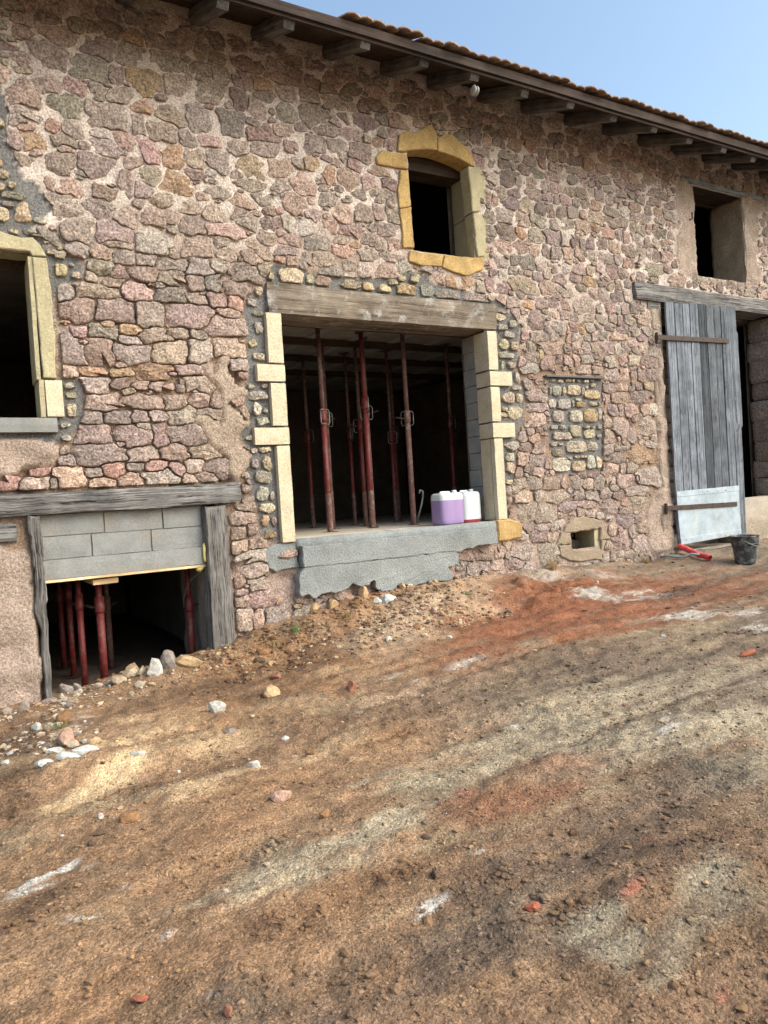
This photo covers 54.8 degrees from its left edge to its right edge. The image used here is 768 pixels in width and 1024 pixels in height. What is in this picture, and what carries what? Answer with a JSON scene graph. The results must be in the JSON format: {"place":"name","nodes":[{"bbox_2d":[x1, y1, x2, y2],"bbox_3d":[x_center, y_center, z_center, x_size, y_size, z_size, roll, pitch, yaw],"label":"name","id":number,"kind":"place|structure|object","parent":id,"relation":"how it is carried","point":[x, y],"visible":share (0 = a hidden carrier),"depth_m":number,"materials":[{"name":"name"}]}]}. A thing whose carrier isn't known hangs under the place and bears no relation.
{"place":"outdoors","nodes":[
{"label":"outdoors","id":0,"kind":"place"},
{"bbox_2d":[0,538,767,1023],"bbox_3d":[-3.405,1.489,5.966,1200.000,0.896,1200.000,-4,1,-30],"label":"ground","id":1,"kind":"structure","parent":0,"point":[556,624],"depth_m":3.46,"materials":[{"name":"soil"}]},
{"bbox_2d":[17,699,29,711],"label":"loose stone","id":2,"kind":"object","parent":1,"relation":"on","point":[24,705],"visible":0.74,"depth_m":5.91,"materials":[{"name":"grey stone"}]},
{"bbox_2d":[31,722,40,731],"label":"loose stone","id":3,"kind":"object","parent":1,"relation":"on","point":[36,726],"visible":0.89,"depth_m":5.43,"materials":[{"name":"grey stone"}]},
{"bbox_2d":[36,759,53,766],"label":"loose stone","id":4,"kind":"object","parent":1,"relation":"on","point":[40,763],"visible":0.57,"depth_m":4.50,"materials":[{"name":"white stone"}]},
{"bbox_2d":[49,719,67,729],"bbox_3d":[-2.384,1.555,5.410,0.165,0.056,0.144,-4,1,-30],"label":"grass tuft","id":5,"kind":"object","parent":1,"relation":"on","point":[57,725],"visible":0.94,"depth_m":5.41,"materials":[{"name":"green plant"}]},
{"bbox_2d":[57,693,63,698],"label":"loose stone","id":6,"kind":"object","parent":1,"relation":"on","point":[61,696],"visible":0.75,"depth_m":6.19,"materials":[{"name":"beige stone"}]},
{"bbox_2d":[51,805,70,814],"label":"loose stone","id":7,"kind":"object","parent":1,"relation":"on","point":[59,809],"visible":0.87,"depth_m":3.89,"materials":[{"name":"beige stone"}]},
{"bbox_2d":[56,710,69,723],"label":"loose stone","id":8,"kind":"object","parent":1,"relation":"on","point":[63,716],"visible":0.77,"depth_m":5.52,"materials":[{"name":"brown stone"}]},
{"bbox_2d":[57,728,73,746],"bbox_3d":[-2.134,1.516,4.965,0.105,0.118,0.164,-17,5,-25],"label":"loose stone","id":9,"kind":"object","parent":1,"relation":"on","point":[65,737],"visible":0.85,"depth_m":4.93,"materials":[{"name":"pink stone"}]},
{"bbox_2d":[58,683,73,692],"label":"loose stone","id":10,"kind":"object","parent":1,"relation":"on","point":[63,688],"visible":0.88,"depth_m":6.35,"materials":[{"name":"stone"}]},
{"bbox_2d":[56,751,79,760],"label":"loose stone","id":11,"kind":"object","parent":1,"relation":"on","point":[62,755],"visible":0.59,"depth_m":4.53,"materials":[{"name":"white stone"}]},
{"bbox_2d":[66,740,79,747],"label":"loose stone","id":12,"kind":"object","parent":1,"relation":"on","point":[73,744],"visible":0.94,"depth_m":4.90,"materials":[{"name":"beige stone"}]},
{"bbox_2d":[73,683,80,690],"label":"loose stone","id":13,"kind":"object","parent":1,"relation":"on","point":[76,686],"visible":0.78,"depth_m":6.40,"materials":[{"name":"grey stone"}]},
{"bbox_2d":[72,689,82,694],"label":"loose stone","id":14,"kind":"object","parent":1,"relation":"on","point":[79,691],"visible":0.75,"depth_m":6.31,"materials":[{"name":"beige stone"}]},
{"bbox_2d":[71,744,98,755],"bbox_3d":[-1.869,1.502,4.640,0.167,0.087,0.116,-4,1,-7],"label":"loose stone","id":15,"kind":"object","parent":1,"relation":"on","point":[82,750],"visible":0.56,"depth_m":4.60,"materials":[{"name":"white stone"}]},
{"bbox_2d":[87,839,96,845],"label":"loose stone","id":16,"kind":"object","parent":1,"relation":"on","point":[91,842],"visible":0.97,"depth_m":3.44,"materials":[{"name":"brown stone"}]},
{"bbox_2d":[86,736,101,744],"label":"loose stone","id":17,"kind":"object","parent":1,"relation":"on","point":[94,740],"visible":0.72,"depth_m":4.87,"materials":[{"name":"beige stone"}]},
{"bbox_2d":[93,829,106,835],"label":"loose stone","id":18,"kind":"object","parent":1,"relation":"on","point":[99,832],"visible":1,"depth_m":3.54,"materials":[{"name":"brown stone"}]},
{"bbox_2d":[98,813,103,819],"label":"loose stone","id":19,"kind":"object","parent":1,"relation":"on","point":[100,816],"visible":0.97,"depth_m":3.68,"materials":[{"name":"white stone"}]},
{"bbox_2d":[110,675,126,683],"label":"loose stone","id":20,"kind":"object","parent":1,"relation":"on","point":[117,679],"visible":0.95,"depth_m":6.22,"materials":[{"name":"beige stone"}]},
{"bbox_2d":[119,811,139,823],"bbox_3d":[-1.252,1.507,3.644,0.102,0.061,0.062,1,-12,-12],"label":"loose stone","id":21,"kind":"object","parent":1,"relation":"on","point":[129,817],"visible":0.99,"depth_m":3.62,"materials":[{"name":"stone"}]},
{"bbox_2d":[122,668,137,677],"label":"loose stone","id":22,"kind":"object","parent":1,"relation":"on","point":[129,673],"visible":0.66,"depth_m":6.33,"materials":[{"name":"beige stone"}]},
{"bbox_2d":[125,662,138,670],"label":"loose stone","id":23,"kind":"object","parent":1,"relation":"on","point":[132,666],"visible":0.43,"depth_m":6.45,"materials":[{"name":"beige stone"}]},
{"bbox_2d":[130,751,145,755],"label":"loose stone","id":24,"kind":"object","parent":1,"relation":"on","point":[137,753],"visible":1,"depth_m":4.48,"materials":[{"name":"white stone"}]},
{"bbox_2d":[134,681,144,687],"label":"loose stone","id":25,"kind":"object","parent":1,"relation":"on","point":[138,684],"visible":0.97,"depth_m":6.12,"materials":[{"name":"beige stone"}]},
{"bbox_2d":[132,995,148,1001],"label":"loose stone","id":26,"kind":"object","parent":1,"relation":"on","point":[141,998],"visible":1,"depth_m":2.35,"materials":[{"name":"orange stone"}]},
{"bbox_2d":[137,666,145,674],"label":"loose stone","id":27,"kind":"object","parent":1,"relation":"on","point":[141,670],"visible":1,"depth_m":6.30,"materials":[{"name":"beige stone"}]},
{"bbox_2d":[147,658,162,676],"bbox_3d":[-1.954,1.330,6.303,0.132,0.184,0.147,-4,1,-22],"label":"loose stone","id":28,"kind":"object","parent":1,"relation":"on","point":[155,668],"visible":0.93,"depth_m":6.26,"materials":[{"name":"white stone"}]},
{"bbox_2d":[160,649,175,668],"bbox_3d":[-1.872,1.288,6.415,0.156,0.190,0.144,-4,1,-9],"label":"loose stone","id":29,"kind":"object","parent":1,"relation":"on","point":[167,659],"visible":0.73,"depth_m":6.37,"materials":[{"name":"grey stone"}]},
{"bbox_2d":[175,655,202,667],"bbox_3d":[-1.718,1.313,6.478,0.272,0.118,0.168,10,-14,-7],"label":"loose stone","id":30,"kind":"object","parent":1,"relation":"on","point":[187,661],"visible":0.85,"depth_m":6.42,"materials":[{"name":"beige stone"}]},
{"bbox_2d":[208,700,225,712],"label":"loose stone","id":31,"kind":"object","parent":1,"relation":"on","point":[214,706],"visible":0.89,"depth_m":5.29,"materials":[{"name":"white stone"}]},
{"bbox_2d":[223,1004,232,1017],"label":"loose stone","id":32,"kind":"object","parent":1,"relation":"on","point":[227,1010],"visible":1,"depth_m":2.23,"materials":[{"name":"pink stone"}]},
{"bbox_2d":[224,728,235,733],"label":"loose stone","id":33,"kind":"object","parent":1,"relation":"on","point":[230,730],"visible":1,"depth_m":4.85,"materials":[{"name":"grey stone"}]},
{"bbox_2d":[248,760,260,767],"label":"loose stone","id":34,"kind":"object","parent":1,"relation":"on","point":[254,764],"visible":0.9,"depth_m":4.21,"materials":[{"name":"white stone"}]},
{"bbox_2d":[254,657,265,662],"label":"loose stone","id":35,"kind":"object","parent":1,"relation":"on","point":[260,659],"visible":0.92,"depth_m":6.55,"materials":[{"name":"stone"}]},
{"bbox_2d":[258,649,268,655],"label":"loose stone","id":36,"kind":"object","parent":1,"relation":"on","point":[263,652],"visible":1,"depth_m":6.70,"materials":[{"name":"stone"}]},
{"bbox_2d":[261,685,279,697],"bbox_3d":[-0.860,1.373,5.643,0.146,0.108,0.104,-2,-6,-17],"label":"loose stone","id":37,"kind":"object","parent":1,"relation":"on","point":[269,691],"visible":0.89,"depth_m":5.62,"materials":[{"name":"beige stone"}]},
{"bbox_2d":[266,638,284,647],"bbox_3d":[-1.005,1.211,6.904,0.176,0.073,0.133,-4,1,-30],"label":"grass tuft","id":38,"kind":"object","parent":1,"relation":"on","point":[277,643],"visible":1,"depth_m":6.89,"materials":[{"name":"brown plant"}]},
{"bbox_2d":[271,673,280,679],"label":"loose stone","id":39,"kind":"object","parent":1,"relation":"on","point":[275,676],"visible":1,"depth_m":6.04,"materials":[{"name":"stone"}]},
{"bbox_2d":[270,790,291,802],"bbox_3d":[-0.519,1.425,3.721,0.116,0.058,0.072,-16,-2,7],"label":"loose stone","id":40,"kind":"object","parent":1,"relation":"on","point":[280,796],"visible":1,"depth_m":3.70,"materials":[{"name":"pink stone"}]},
{"bbox_2d":[286,623,301,633],"bbox_3d":[-0.849,1.107,7.080,0.170,0.082,0.166,-4,1,-30],"label":"grass tuft","id":41,"kind":"object","parent":1,"relation":"on","point":[295,629],"visible":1,"depth_m":7.05,"materials":[{"name":"green plant"}]},
{"bbox_2d":[305,748,317,754],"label":"loose stone","id":42,"kind":"object","parent":1,"relation":"on","point":[309,751],"visible":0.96,"depth_m":4.36,"materials":[{"name":"brown stone"}]},
{"bbox_2d":[310,601,319,611],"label":"loose stone","id":43,"kind":"object","parent":1,"relation":"on","point":[314,606],"visible":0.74,"depth_m":7.51,"materials":[{"name":"beige stone"}]},
{"bbox_2d":[319,808,329,818],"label":"loose stone","id":44,"kind":"object","parent":1,"relation":"on","point":[324,813],"visible":1,"depth_m":3.49,"materials":[{"name":"orange stone"}]},
{"bbox_2d":[327,599,338,608],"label":"loose stone","id":45,"kind":"object","parent":1,"relation":"on","point":[331,603],"visible":0.84,"depth_m":7.57,"materials":[{"name":"beige stone"}]},
{"bbox_2d":[338,610,352,619],"bbox_3d":[-0.366,1.003,7.249,0.170,0.092,0.221,-3,1,9],"label":"grass tuft","id":46,"kind":"object","parent":1,"relation":"on","point":[348,615],"visible":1,"depth_m":7.25,"materials":[{"name":"brown plant"}]},
{"bbox_2d":[344,594,354,599],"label":"loose stone","id":47,"kind":"object","parent":1,"relation":"on","point":[350,596],"visible":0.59,"depth_m":7.72,"materials":[{"name":"pink stone"}]},
{"bbox_2d":[348,680,356,692],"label":"loose stone","id":48,"kind":"object","parent":1,"relation":"on","point":[352,686],"visible":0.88,"depth_m":5.59,"materials":[{"name":"stone"}]},
{"bbox_2d":[358,586,368,597],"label":"loose stone","id":49,"kind":"object","parent":1,"relation":"on","point":[363,592],"visible":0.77,"depth_m":7.69,"materials":[{"name":"beige stone"}]},
{"bbox_2d":[373,597,381,604],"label":"loose stone","id":50,"kind":"object","parent":1,"relation":"on","point":[378,600],"visible":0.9,"depth_m":7.63,"materials":[{"name":"white stone"}]},
{"bbox_2d":[0,0,767,707],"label":"stone barn","id":51,"kind":"structure","parent":1,"relation":"on","point":[214,214],"depth_m":7.89,"materials":[{"name":"stone"}]},
{"bbox_2d":[55,582,69,668],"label":"steel prop","id":52,"kind":"object","parent":51,"relation":"on","point":[60,613],"visible":0.67,"depth_m":7.89,"materials":[{"name":"metal"}]},
{"bbox_2d":[51,581,80,678],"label":"steel prop","id":53,"kind":"object","parent":51,"relation":"on","point":[67,594],"visible":0.88,"depth_m":7.43,"materials":[{"name":"metal"}]},
{"bbox_2d":[66,580,88,685],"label":"steel prop","id":54,"kind":"object","parent":51,"relation":"on","point":[78,603],"visible":0.84,"depth_m":6.88,"materials":[{"name":"metal"}]},
{"bbox_2d":[84,583,108,678],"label":"steel prop","id":55,"kind":"object","parent":51,"relation":"on","point":[99,606],"visible":0.81,"depth_m":6.86,"materials":[{"name":"metal"}]},
{"bbox_2d":[82,576,117,584],"bbox_3d":[-2.705,0.627,6.996,0.217,0.047,0.836,-4,1,-30],"label":"timber plank","id":56,"kind":"object","parent":55,"relation":"on","point":[103,580],"visible":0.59,"depth_m":6.66,"materials":[{"name":"brown wood"}]},
{"bbox_2d":[103,584,117,666],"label":"steel prop","id":57,"kind":"object","parent":51,"relation":"on","point":[108,604],"visible":0.8,"depth_m":7.76,"materials":[{"name":"metal"}]},
{"bbox_2d":[184,568,198,652],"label":"steel prop","id":58,"kind":"object","parent":51,"relation":"on","point":[189,605],"visible":0.69,"depth_m":7.31,"materials":[{"name":"metal"}]},
{"bbox_2d":[183,572,199,607],"bbox_3d":[-1.851,0.730,7.131,0.370,0.407,0.047,-3,2,41],"label":"electric cable","id":59,"kind":"object","parent":51,"relation":"hanging from","point":[187,587],"visible":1,"depth_m":7.16,"materials":[{"name":"rubber"}]},
{"bbox_2d":[296,360,317,527],"bbox_3d":[-1.077,-0.931,10.257,0.239,2.305,0.140,-3,2,35],"label":"steel prop","id":60,"kind":"object","parent":51,"relation":"on","point":[309,461],"visible":0.99,"depth_m":10.21,"materials":[{"name":"metal"}]},
{"bbox_2d":[313,328,336,531],"bbox_3d":[-0.674,-0.958,8.626,0.140,2.380,0.239,-3,2,37],"label":"steel prop","id":61,"kind":"object","parent":51,"relation":"on","point":[323,416],"visible":0.96,"depth_m":8.57,"materials":[{"name":"metal"}]},
{"bbox_2d":[314,344,339,529],"bbox_3d":[-0.681,-0.935,9.297,0.239,2.305,0.140,-5,2,-42],"label":"steel prop","id":62,"kind":"object","parent":51,"relation":"on","point":[327,422],"visible":0.56,"depth_m":9.25,"materials":[{"name":"metal"}]},
{"bbox_2d":[338,352,360,524],"bbox_3d":[-0.469,-1.008,10.320,0.140,2.380,0.239,-3,1,8],"label":"steel prop","id":63,"kind":"object","parent":51,"relation":"on","point":[350,433],"visible":1,"depth_m":10.26,"materials":[{"name":"metal"}]},
{"bbox_2d":[348,348,369,525],"bbox_3d":[-0.345,-1.002,9.695,0.239,2.380,0.140,-4,1,-17],"label":"steel prop","id":64,"kind":"object","parent":51,"relation":"on","point":[359,425],"visible":0.79,"depth_m":9.69,"materials":[{"name":"metal"}]},
{"bbox_2d":[354,331,378,527],"bbox_3d":[-0.217,-0.996,9.047,0.140,2.380,0.239,-4,1,-9],"label":"steel prop","id":65,"kind":"object","parent":51,"relation":"on","point":[365,410],"visible":1,"depth_m":8.98,"materials":[{"name":"metal"}]},
{"bbox_2d":[360,337,377,526],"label":"steel prop","id":66,"kind":"object","parent":51,"relation":"on","point":[365,338],"visible":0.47,"depth_m":9.34,"materials":[{"name":"metal"}]},
{"bbox_2d":[379,350,399,522],"bbox_3d":[0.131,-1.046,10.295,0.239,2.380,0.140,-5,2,-36],"label":"steel prop","id":67,"kind":"object","parent":51,"relation":"on","point":[391,438],"visible":0.98,"depth_m":10.25,"materials":[{"name":"metal"}]},
{"bbox_2d":[384,364,400,520],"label":"steel prop","id":68,"kind":"object","parent":51,"relation":"on","point":[395,441],"visible":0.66,"depth_m":10.92,"materials":[{"name":"metal"}]},
{"bbox_2d":[394,334,418,524],"bbox_3d":[0.257,-1.028,9.134,0.239,2.380,0.140,-4,1,1],"label":"steel prop","id":69,"kind":"object","parent":51,"relation":"on","point":[407,418],"visible":0.96,"depth_m":9.11,"materials":[{"name":"metal"}]},
{"bbox_2d":[416,490,423,522],"bbox_3d":[0.450,-0.073,9.263,0.154,0.415,0.039,-5,2,-42],"label":"hooked bar","id":70,"kind":"object","parent":51,"relation":"on","point":[420,505],"visible":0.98,"depth_m":9.27,"materials":[{"name":"grey metal"}]},
{"bbox_2d":[431,490,463,524],"bbox_3d":[0.735,-0.052,8.583,0.345,0.393,0.250,-4,1,-33],"label":"jerrycan","id":71,"kind":"object","parent":51,"relation":"on","point":[447,507],"visible":1,"depth_m":8.47,"materials":[{"name":"purple plastic"}]},
{"bbox_2d":[439,342,456,491],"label":"steel prop","id":72,"kind":"object","parent":51,"relation":"on","point":[450,416],"visible":0.89,"depth_m":10.03,"materials":[{"name":"metal"}]},
{"bbox_2d":[459,489,480,522],"bbox_3d":[0.981,-0.074,8.873,0.270,0.393,0.300,-4,1,-30],"label":"jerrycan","id":73,"kind":"object","parent":51,"relation":"on","point":[471,505],"visible":0.59,"depth_m":8.74,"materials":[{"name":"white plastic"}]},
{"bbox_2d":[470,82,478,96],"bbox_3d":[0.954,-4.466,7.810,0.060,0.150,0.100,-4,1,-30],"label":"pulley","id":74,"kind":"object","parent":51,"relation":"hanging from","point":[474,90],"visible":1,"depth_m":7.79,"materials":[{"name":"white ceramic"}]},
{"bbox_2d":[655,302,745,544],"bbox_3d":[4.536,-1.268,10.560,1.685,3.382,0.114,-4,1,-26],"label":"door","id":75,"kind":"structure","parent":51,"relation":"in","point":[701,340],"depth_m":10.55,"materials":[{"name":"grey wood"}]},
{"bbox_2d":[380,594,395,603],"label":"loose stone","id":76,"kind":"object","parent":1,"relation":"on","point":[385,598],"visible":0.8,"depth_m":7.70,"materials":[{"name":"white stone"}]},
{"bbox_2d":[399,583,405,589],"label":"loose stone","id":77,"kind":"object","parent":1,"relation":"on","point":[402,586],"visible":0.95,"depth_m":7.91,"materials":[{"name":"beige stone"}]},
{"bbox_2d":[430,607,436,613],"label":"loose stone","id":78,"kind":"object","parent":1,"relation":"on","point":[433,610],"visible":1,"depth_m":7.40,"materials":[{"name":"stone"}]},
{"bbox_2d":[432,868,440,878],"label":"loose stone","id":79,"kind":"object","parent":1,"relation":"on","point":[436,872],"visible":0.91,"depth_m":2.90,"materials":[{"name":"brown stone"}]},
{"bbox_2d":[524,901,540,911],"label":"loose stone","id":80,"kind":"object","parent":1,"relation":"on","point":[532,906],"visible":0.99,"depth_m":2.60,"materials":[{"name":"orange stone"}]},
{"bbox_2d":[541,559,561,570],"bbox_3d":[2.094,0.650,9.107,0.332,0.146,0.293,-4,1,-30],"label":"grass tuft","id":81,"kind":"object","parent":1,"relation":"on","point":[552,566],"visible":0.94,"depth_m":9.07,"materials":[{"name":"beige plant"}]},
{"bbox_2d":[570,827,579,835],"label":"loose stone","id":82,"kind":"object","parent":1,"relation":"on","point":[574,830],"visible":1,"depth_m":3.18,"materials":[{"name":"brown stone"}]},
{"bbox_2d":[640,556,652,562],"bbox_3d":[3.518,0.646,9.946,0.216,0.110,0.281,-3,1,29],"label":"grass tuft","id":83,"kind":"object","parent":1,"relation":"on","point":[646,560],"visible":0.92,"depth_m":9.97,"materials":[{"name":"beige plant"}]},
{"bbox_2d":[660,552,699,557],"bbox_3d":[3.986,0.587,9.970,0.512,0.072,0.128,-3,1,7],"label":"hose","id":84,"kind":"object","parent":1,"relation":"on","point":[685,556],"visible":1,"depth_m":9.95,"materials":[{"name":"grey plastic"}]},
{"bbox_2d":[677,544,711,560],"bbox_3d":[4.215,0.543,10.057,0.076,0.213,0.516,-4,1,-27],"label":"conduit pipe","id":85,"kind":"object","parent":1,"relation":"on","point":[682,547],"visible":0.87,"depth_m":10.04,"materials":[{"name":"red plastic"}]},
{"bbox_2d":[729,534,760,563],"bbox_3d":[4.704,0.488,9.648,0.370,0.365,0.384,-3,2,37],"label":"bucket","id":86,"kind":"object","parent":1,"relation":"on","point":[745,547],"visible":1,"depth_m":9.53,"materials":[{"name":"black rubber"}]},
{"bbox_2d":[738,649,756,656],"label":"loose stone","id":87,"kind":"object","parent":1,"relation":"on","point":[747,653],"visible":0.99,"depth_m":5.59,"materials":[{"name":"stone"}]},
{"bbox_2d":[282,0,767,141],"label":"sky","id":88,"kind":"structure","parent":0,"point":[699,60],"materials":[{"name":"blue"}]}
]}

